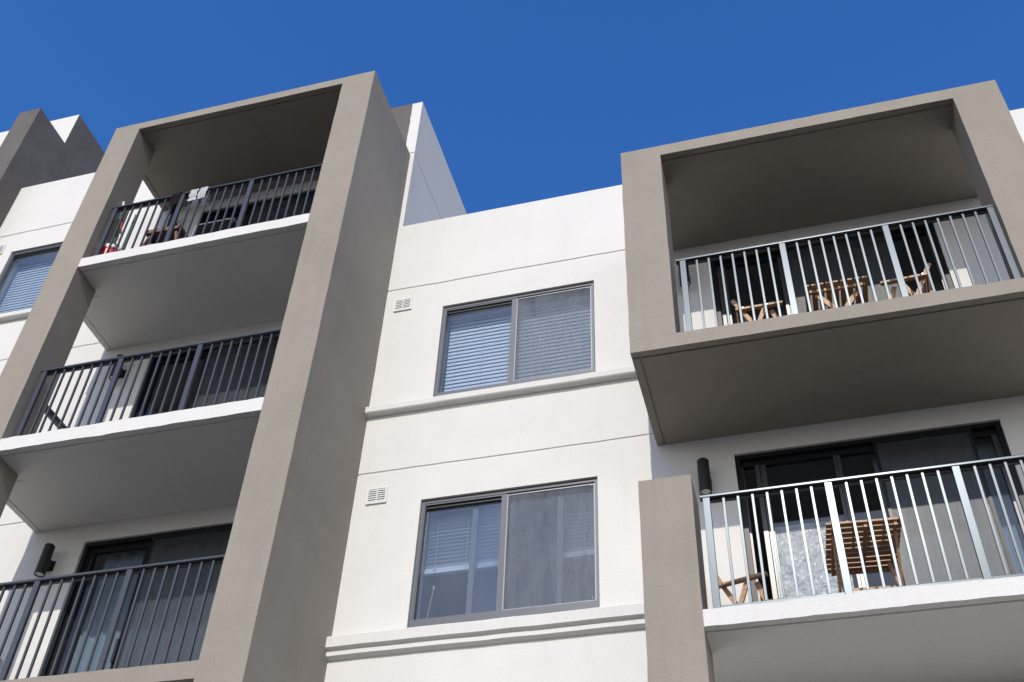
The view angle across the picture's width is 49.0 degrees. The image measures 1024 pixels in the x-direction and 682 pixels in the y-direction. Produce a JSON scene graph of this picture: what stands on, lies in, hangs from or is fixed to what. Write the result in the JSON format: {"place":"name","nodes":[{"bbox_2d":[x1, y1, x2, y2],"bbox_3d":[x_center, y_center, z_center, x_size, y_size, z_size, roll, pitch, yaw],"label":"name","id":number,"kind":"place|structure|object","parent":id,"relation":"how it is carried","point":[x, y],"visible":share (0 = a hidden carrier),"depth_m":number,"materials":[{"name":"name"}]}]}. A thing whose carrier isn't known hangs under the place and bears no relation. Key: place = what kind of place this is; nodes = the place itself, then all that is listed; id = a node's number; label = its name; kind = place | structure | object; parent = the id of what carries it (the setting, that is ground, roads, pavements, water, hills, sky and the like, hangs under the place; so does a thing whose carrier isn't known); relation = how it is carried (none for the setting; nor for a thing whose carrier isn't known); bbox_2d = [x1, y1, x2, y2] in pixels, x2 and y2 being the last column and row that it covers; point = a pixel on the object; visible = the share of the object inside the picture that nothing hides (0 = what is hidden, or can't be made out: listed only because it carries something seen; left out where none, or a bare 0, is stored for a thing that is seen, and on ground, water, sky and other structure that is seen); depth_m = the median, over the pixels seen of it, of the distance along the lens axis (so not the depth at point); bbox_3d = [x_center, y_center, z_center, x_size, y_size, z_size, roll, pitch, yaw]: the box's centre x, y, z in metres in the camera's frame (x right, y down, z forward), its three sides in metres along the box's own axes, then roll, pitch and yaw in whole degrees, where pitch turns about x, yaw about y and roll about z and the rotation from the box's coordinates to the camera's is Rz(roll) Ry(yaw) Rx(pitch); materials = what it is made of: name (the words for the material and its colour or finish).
{"place":"outdoors","nodes":[
{"label":"outdoors","id":0,"kind":"place"},
{"bbox_2d":[0,71,1023,681],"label":"apartment building","id":1,"kind":"structure","parent":0,"point":[376,403],"depth_m":12.34,"materials":[{"name":"paint"}]},
{"bbox_2d":[0,244,61,313],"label":"window","id":2,"kind":"structure","parent":1,"relation":"in","point":[14,256],"depth_m":17.81,"materials":[{"name":"grey metal"}]},
{"bbox_2d":[34,543,55,577],"bbox_3d":[-5.394,2.552,13.004,0.124,0.395,0.186,-9,-45,13],"label":"wall lamp","id":3,"kind":"object","parent":1,"relation":"attached to","point":[45,563],"visible":1,"depth_m":12.95,"materials":[{"name":"black metal"}]},
{"bbox_2d":[100,243,120,254],"bbox_3d":[-5.383,-1.037,14.886,0.349,0.440,0.312,-9,-45,13],"label":"mop bucket","id":4,"kind":"object","parent":1,"relation":"on","point":[105,248],"visible":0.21,"depth_m":14.88,"materials":[{"name":"red plastic"}]},
{"bbox_2d":[112,201,124,243],"bbox_3d":[-5.367,-1.512,15.275,0.200,1.198,0.062,-9,-45,13],"label":"mop","id":5,"kind":"object","parent":4,"relation":"in","point":[123,203],"visible":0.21,"depth_m":15.40,"materials":[{"name":"green plastic"}]},
{"bbox_2d":[108,354,126,380],"bbox_3d":[-5.282,0.378,15.067,0.124,0.395,0.186,-9,-45,13],"label":"wall lamp","id":6,"kind":"object","parent":1,"relation":"attached to","point":[122,373],"visible":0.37,"depth_m":15.01,"materials":[{"name":"black metal"}]},
{"bbox_2d":[117,204,124,250],"bbox_3d":[-5.282,-1.415,15.149,0.322,1.364,0.062,-9,-45,13],"label":"mop","id":7,"kind":"object","parent":1,"relation":"on","point":[120,232],"visible":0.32,"depth_m":15.21,"materials":[{"name":"red plastic"}]},
{"bbox_2d":[121,210,138,250],"bbox_3d":[-5.213,-1.356,15.122,0.062,1.235,0.062,-9,-45,13],"label":"mop","id":8,"kind":"object","parent":1,"relation":"on","point":[129,230],"visible":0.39,"depth_m":15.24,"materials":[{"name":"white plastic"}]},
{"bbox_2d":[41,524,232,675],"bbox_3d":[-3.781,3.210,12.119,2.572,2.597,0.310,-9,-45,13],"label":"sliding door","id":9,"kind":"structure","parent":1,"relation":"in","point":[148,542],"depth_m":12.64,"materials":[{"name":"glass"}]},
{"bbox_2d":[142,224,187,245],"bbox_3d":[-4.645,-1.141,14.941,0.755,0.732,0.400,-9,-45,12],"label":"side table","id":10,"kind":"object","parent":1,"relation":"on","point":[163,235],"visible":0.28,"depth_m":15.07,"materials":[{"name":"red wood"}]},
{"bbox_2d":[166,213,177,226],"bbox_3d":[-5.170,-1.797,17.131,0.124,0.395,0.186,-9,-45,13],"label":"wall lamp","id":11,"kind":"object","parent":1,"relation":"attached to","point":[169,220],"visible":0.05,"depth_m":17.06,"materials":[{"name":"black metal"}]},
{"bbox_2d":[168,192,182,213],"bbox_3d":[-4.511,-1.858,15.071,0.150,0.334,0.108,-9,-45,13],"label":"cloth","id":12,"kind":"object","parent":1,"relation":"hanging from","point":[175,197],"visible":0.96,"depth_m":15.07,"materials":[{"name":"fabric"}]},
{"bbox_2d":[187,188,198,207],"bbox_3d":[-4.253,-1.914,15.027,0.127,0.293,0.115,-9,-45,13],"label":"cloth","id":13,"kind":"object","parent":1,"relation":"hanging from","point":[193,197],"visible":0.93,"depth_m":15.01,"materials":[{"name":"white fabric"}]},
{"bbox_2d":[197,186,209,206],"bbox_3d":[-4.121,-1.933,14.995,0.132,0.299,0.114,-9,-45,13],"label":"cloth","id":14,"kind":"object","parent":1,"relation":"hanging from","point":[202,194],"visible":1,"depth_m":14.99,"materials":[{"name":"white fabric"}]},
{"bbox_2d":[132,336,278,417],"bbox_3d":[-3.688,0.989,14.134,2.572,2.597,0.170,-9,-45,13],"label":"sliding door","id":15,"kind":"structure","parent":1,"relation":"in","point":[255,343],"depth_m":14.94,"materials":[{"name":"metal"}]},
{"bbox_2d":[191,218,236,236],"bbox_3d":[-3.861,-1.324,14.892,0.582,0.981,0.556,-9,-45,13],"label":"camp chair","id":16,"kind":"object","parent":1,"relation":"on","point":[216,227],"visible":0.11,"depth_m":14.73,"materials":[{"name":"fabric"}]},
{"bbox_2d":[200,191,314,225],"bbox_3d":[-3.576,-1.186,16.199,2.572,2.599,0.170,-9,-45,13],"label":"sliding door","id":17,"kind":"structure","parent":1,"relation":"in","point":[303,195],"depth_m":17.07,"materials":[{"name":"glass"}]},
{"bbox_2d":[408,479,599,627],"bbox_3d":[-0.024,2.291,11.606,2.002,1.658,0.332,-9,-45,13],"label":"window","id":18,"kind":"structure","parent":1,"relation":"in","point":[470,534],"depth_m":11.84,"materials":[{"name":"grey glass"}]},
{"bbox_2d":[434,283,594,396],"bbox_3d":[0.085,0.114,13.674,1.996,1.648,0.332,-9,-45,13],"label":"window","id":19,"kind":"structure","parent":1,"relation":"in","point":[513,310],"depth_m":13.84,"materials":[{"name":"grey glass"}]},
{"bbox_2d":[678,265,690,286],"bbox_3d":[2.055,-0.793,13.379,0.124,0.395,0.186,-9,-45,13],"label":"wall lamp","id":20,"kind":"object","parent":1,"relation":"attached to","point":[688,276],"visible":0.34,"depth_m":13.27,"materials":[{"name":"black metal"}]},
{"bbox_2d":[697,457,711,494],"bbox_3d":[1.942,1.382,11.315,0.124,0.395,0.186,-9,-45,13],"label":"wall lamp","id":21,"kind":"object","parent":1,"relation":"attached to","point":[704,480],"visible":0.93,"depth_m":11.23,"materials":[{"name":"black metal"}]},
{"bbox_2d":[718,571,784,603],"bbox_3d":[2.116,2.383,9.688,0.625,0.858,0.522,-19,-48,22],"label":"folding chair","id":22,"kind":"object","parent":1,"relation":"on","point":[724,586],"visible":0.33,"depth_m":9.67,"materials":[{"name":"brown wood"}]},
{"bbox_2d":[730,299,782,322],"bbox_3d":[2.611,-0.021,11.477,0.625,0.858,0.522,-9,-45,12],"label":"folding chair","id":23,"kind":"object","parent":1,"relation":"on","point":[747,317],"visible":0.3,"depth_m":11.47,"materials":[{"name":"brown wood"}]},
{"bbox_2d":[711,223,953,325],"bbox_3d":[3.611,-0.203,12.482,2.570,2.597,0.170,-9,-45,13],"label":"sliding door","id":24,"kind":"structure","parent":1,"relation":"in","point":[921,230],"depth_m":13.21,"materials":[{"name":"metal"}]},
{"bbox_2d":[804,276,867,311],"bbox_3d":[3.300,-0.139,11.203,0.615,0.714,0.620,-9,-45,12],"label":"folding table","id":25,"kind":"object","parent":1,"relation":"on","point":[828,303],"visible":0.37,"depth_m":11.28,"materials":[{"name":"brown wood"}]},
{"bbox_2d":[826,517,903,592],"bbox_3d":[2.921,1.985,9.146,0.600,0.757,0.750,-6,-44,10],"label":"folding chair","id":26,"kind":"object","parent":1,"relation":"on","point":[867,548],"visible":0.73,"depth_m":9.31,"materials":[{"name":"brown wood"}]},
{"bbox_2d":[735,421,1023,601],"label":"sliding door","id":27,"kind":"structure","parent":1,"relation":"in","point":[997,447],"depth_m":10.80,"materials":[{"name":"glass"}]},
{"bbox_2d":[880,263,932,298],"bbox_3d":[3.938,-0.277,11.135,0.625,0.858,0.522,-12,-46,15],"label":"folding chair","id":28,"kind":"object","parent":1,"relation":"on","point":[923,276],"visible":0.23,"depth_m":11.13,"materials":[{"name":"brown wood"}]},
{"bbox_2d":[0,0,1023,213],"label":"sky","id":29,"kind":"structure","parent":0,"point":[524,101],"materials":[{"name":"blue"}]}
]}

